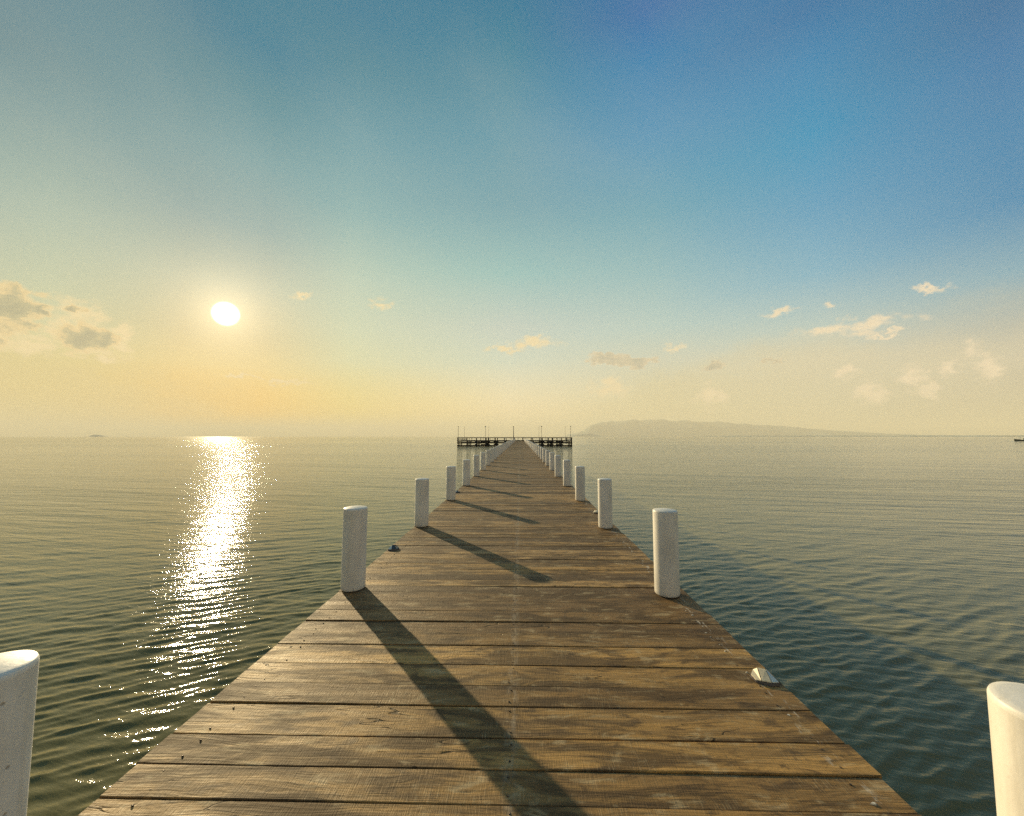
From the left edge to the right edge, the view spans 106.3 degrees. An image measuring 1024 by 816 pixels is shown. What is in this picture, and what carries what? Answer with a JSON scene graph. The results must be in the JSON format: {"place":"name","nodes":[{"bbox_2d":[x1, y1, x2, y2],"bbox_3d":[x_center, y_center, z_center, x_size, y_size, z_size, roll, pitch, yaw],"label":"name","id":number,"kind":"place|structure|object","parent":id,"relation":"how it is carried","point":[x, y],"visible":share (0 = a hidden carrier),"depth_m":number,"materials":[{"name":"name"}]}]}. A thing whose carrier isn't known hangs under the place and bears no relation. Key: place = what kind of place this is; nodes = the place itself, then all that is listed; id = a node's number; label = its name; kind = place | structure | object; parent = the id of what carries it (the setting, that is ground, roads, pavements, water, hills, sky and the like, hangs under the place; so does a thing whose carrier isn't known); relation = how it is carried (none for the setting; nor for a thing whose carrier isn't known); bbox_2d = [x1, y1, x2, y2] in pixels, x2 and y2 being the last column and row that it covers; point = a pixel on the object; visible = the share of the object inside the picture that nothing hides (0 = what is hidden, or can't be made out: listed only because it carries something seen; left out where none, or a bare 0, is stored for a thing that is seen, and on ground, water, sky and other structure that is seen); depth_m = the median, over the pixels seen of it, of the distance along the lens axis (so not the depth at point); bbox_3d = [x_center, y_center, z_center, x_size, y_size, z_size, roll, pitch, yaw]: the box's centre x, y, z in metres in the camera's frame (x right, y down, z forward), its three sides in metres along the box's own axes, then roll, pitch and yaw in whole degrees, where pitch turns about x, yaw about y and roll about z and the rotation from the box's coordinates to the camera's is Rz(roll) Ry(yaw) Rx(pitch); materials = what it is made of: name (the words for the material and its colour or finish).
{"place":"outdoors","nodes":[
{"label":"outdoors","id":0,"kind":"place"},
{"bbox_2d":[0,436,1023,815],"bbox_3d":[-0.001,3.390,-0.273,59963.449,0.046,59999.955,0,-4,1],"label":"sea","id":1,"kind":"structure","parent":0,"point":[862,598],"depth_m":10.31,"materials":[{"name":"liquid"}]},
{"bbox_2d":[88,435,107,436],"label":"islet","id":2,"kind":"object","parent":1,"relation":"in","point":[97,436],"visible":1,"depth_m":6032.83,"materials":[{"name":"beige"}]},
{"bbox_2d":[78,441,921,815],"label":"wooden pier","id":3,"kind":"structure","parent":1,"relation":"in","point":[508,633],"depth_m":2.29,"materials":[{"name":"brown wood"}]},
{"bbox_2d":[0,650,39,815],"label":"bollard","id":4,"kind":"object","parent":3,"relation":"on","point":[19,670],"visible":1,"depth_m":1.26,"materials":[{"name":"white paint"}]},
{"bbox_2d":[341,505,367,591],"bbox_3d":[-1.678,1.494,4.086,0.244,0.884,0.244,4,-5,-38],"label":"bollard","id":5,"kind":"object","parent":3,"relation":"on","point":[353,559],"visible":0.99,"depth_m":3.99,"materials":[{"name":"white paint"}]},
{"bbox_2d":[388,545,398,550],"bbox_3d":[-1.678,1.981,5.462,0.141,0.054,0.148,0,-4,1],"label":"seashell","id":6,"kind":"object","parent":3,"relation":"on","point":[393,547],"visible":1,"depth_m":5.43,"materials":[{"name":"plastic"}]},
{"bbox_2d":[414,478,428,527],"bbox_3d":[-1.620,1.703,6.901,0.244,0.882,0.244,-3,-5,39],"label":"bollard","id":7,"kind":"object","parent":3,"relation":"on","point":[421,502],"visible":0.99,"depth_m":6.80,"materials":[{"name":"white paint"}]},
{"bbox_2d":[446,466,455,500],"bbox_3d":[-1.550,1.913,9.736,0.244,0.880,0.244,-4,-6,40],"label":"bollard","id":8,"kind":"object","parent":3,"relation":"on","point":[450,483],"visible":0.98,"depth_m":9.64,"materials":[{"name":"white paint"}]},
{"bbox_2d":[463,459,469,485],"bbox_3d":[-1.492,2.124,12.579,0.244,0.879,0.244,-3,-5,31],"label":"bollard","id":9,"kind":"object","parent":3,"relation":"on","point":[466,472],"visible":1,"depth_m":12.48,"materials":[{"name":"white paint"}]},
{"bbox_2d":[473,455,478,476],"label":"bollard","id":10,"kind":"object","parent":3,"relation":"on","point":[475,465],"visible":0.97,"depth_m":15.35,"materials":[{"name":"white paint"}]},
{"bbox_2d":[480,452,485,469],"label":"bollard","id":11,"kind":"object","parent":3,"relation":"on","point":[483,461],"visible":1,"depth_m":18.18,"materials":[{"name":"white paint"}]},
{"bbox_2d":[486,450,489,465],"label":"bollard","id":12,"kind":"object","parent":3,"relation":"on","point":[487,457],"visible":0.92,"depth_m":20.99,"materials":[{"name":"white paint"}]},
{"bbox_2d":[490,449,493,461],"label":"bollard","id":13,"kind":"object","parent":3,"relation":"on","point":[491,455],"visible":0.94,"depth_m":23.84,"materials":[{"name":"white paint"}]},
{"bbox_2d":[493,447,496,459],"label":"bollard","id":14,"kind":"object","parent":3,"relation":"on","point":[495,453],"visible":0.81,"depth_m":26.66,"materials":[{"name":"white paint"}]},
{"bbox_2d":[540,447,543,459],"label":"bollard","id":15,"kind":"object","parent":3,"relation":"on","point":[541,453],"visible":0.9,"depth_m":26.54,"materials":[{"name":"white paint"}]},
{"bbox_2d":[543,448,545,461],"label":"bollard","id":16,"kind":"object","parent":3,"relation":"on","point":[544,454],"visible":0.9,"depth_m":23.69,"materials":[{"name":"white paint"}]},
{"bbox_2d":[546,450,549,465],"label":"bollard","id":17,"kind":"object","parent":3,"relation":"on","point":[547,457],"visible":0.98,"depth_m":20.85,"materials":[{"name":"white paint"}]},
{"bbox_2d":[550,452,554,470],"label":"bollard","id":18,"kind":"object","parent":3,"relation":"on","point":[552,461],"visible":1,"depth_m":18.02,"materials":[{"name":"white paint"}]},
{"bbox_2d":[555,455,560,476],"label":"bollard","id":19,"kind":"object","parent":3,"relation":"on","point":[557,465],"visible":0.98,"depth_m":15.20,"materials":[{"name":"white paint"}]},
{"bbox_2d":[563,460,570,486],"bbox_3d":[1.776,2.114,12.440,0.244,0.879,0.244,1,-4,-15],"label":"bollard","id":20,"kind":"object","parent":3,"relation":"on","point":[566,473],"visible":1,"depth_m":12.34,"materials":[{"name":"white paint"}]},
{"bbox_2d":[575,466,584,500],"bbox_3d":[1.707,1.901,9.631,0.244,0.890,0.244,-2,-5,19],"label":"bollard","id":21,"kind":"object","parent":3,"relation":"on","point":[579,483],"visible":1,"depth_m":9.53,"materials":[{"name":"white paint"}]},
{"bbox_2d":[598,478,612,528],"bbox_3d":[1.645,1.690,6.786,0.244,0.891,0.244,1,-4,-9],"label":"bollard","id":22,"kind":"object","parent":3,"relation":"on","point":[605,520],"visible":0.98,"depth_m":6.69,"materials":[{"name":"white paint"}]},
{"bbox_2d":[653,508,679,598],"bbox_3d":[1.582,1.483,3.942,0.244,0.884,0.244,4,-6,-42],"label":"bollard","id":23,"kind":"object","parent":3,"relation":"on","point":[666,556],"visible":0.99,"depth_m":3.85,"materials":[{"name":"white paint"}]},
{"bbox_2d":[750,667,779,686],"bbox_3d":[1.659,1.765,2.538,0.141,0.054,0.148,0,-4,1],"label":"seashell","id":24,"kind":"object","parent":3,"relation":"on","point":[762,676],"visible":1,"depth_m":2.51,"materials":[{"name":"plastic"}]},
{"bbox_2d":[987,681,1023,815],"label":"bollard","id":25,"kind":"object","parent":3,"relation":"on","point":[1005,700],"visible":1,"depth_m":1.09,"materials":[{"name":"white paint"}]},
{"bbox_2d":[457,437,571,445],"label":"pier head","id":26,"kind":"object","parent":1,"relation":"in","point":[541,441],"visible":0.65,"depth_m":133.97},
{"bbox_2d":[0,0,1023,435],"label":"sky","id":27,"kind":"structure","parent":0,"point":[218,217],"materials":[{"name":"blue"}]},
{"bbox_2d":[568,433,665,436],"bbox_3d":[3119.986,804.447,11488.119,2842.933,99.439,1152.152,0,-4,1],"label":"headland","id":28,"kind":"structure","parent":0,"point":[586,435],"depth_m":11455.26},
{"bbox_2d":[565,419,928,436],"bbox_3d":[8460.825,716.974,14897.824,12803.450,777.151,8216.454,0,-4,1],"label":"mountain range","id":29,"kind":"structure","parent":0,"point":[666,428],"depth_m":15366.66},
{"bbox_2d":[694,435,1023,436],"bbox_3d":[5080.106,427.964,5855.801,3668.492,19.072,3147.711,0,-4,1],"label":"coast","id":30,"kind":"structure","parent":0,"point":[885,436],"depth_m":5422.11}
]}

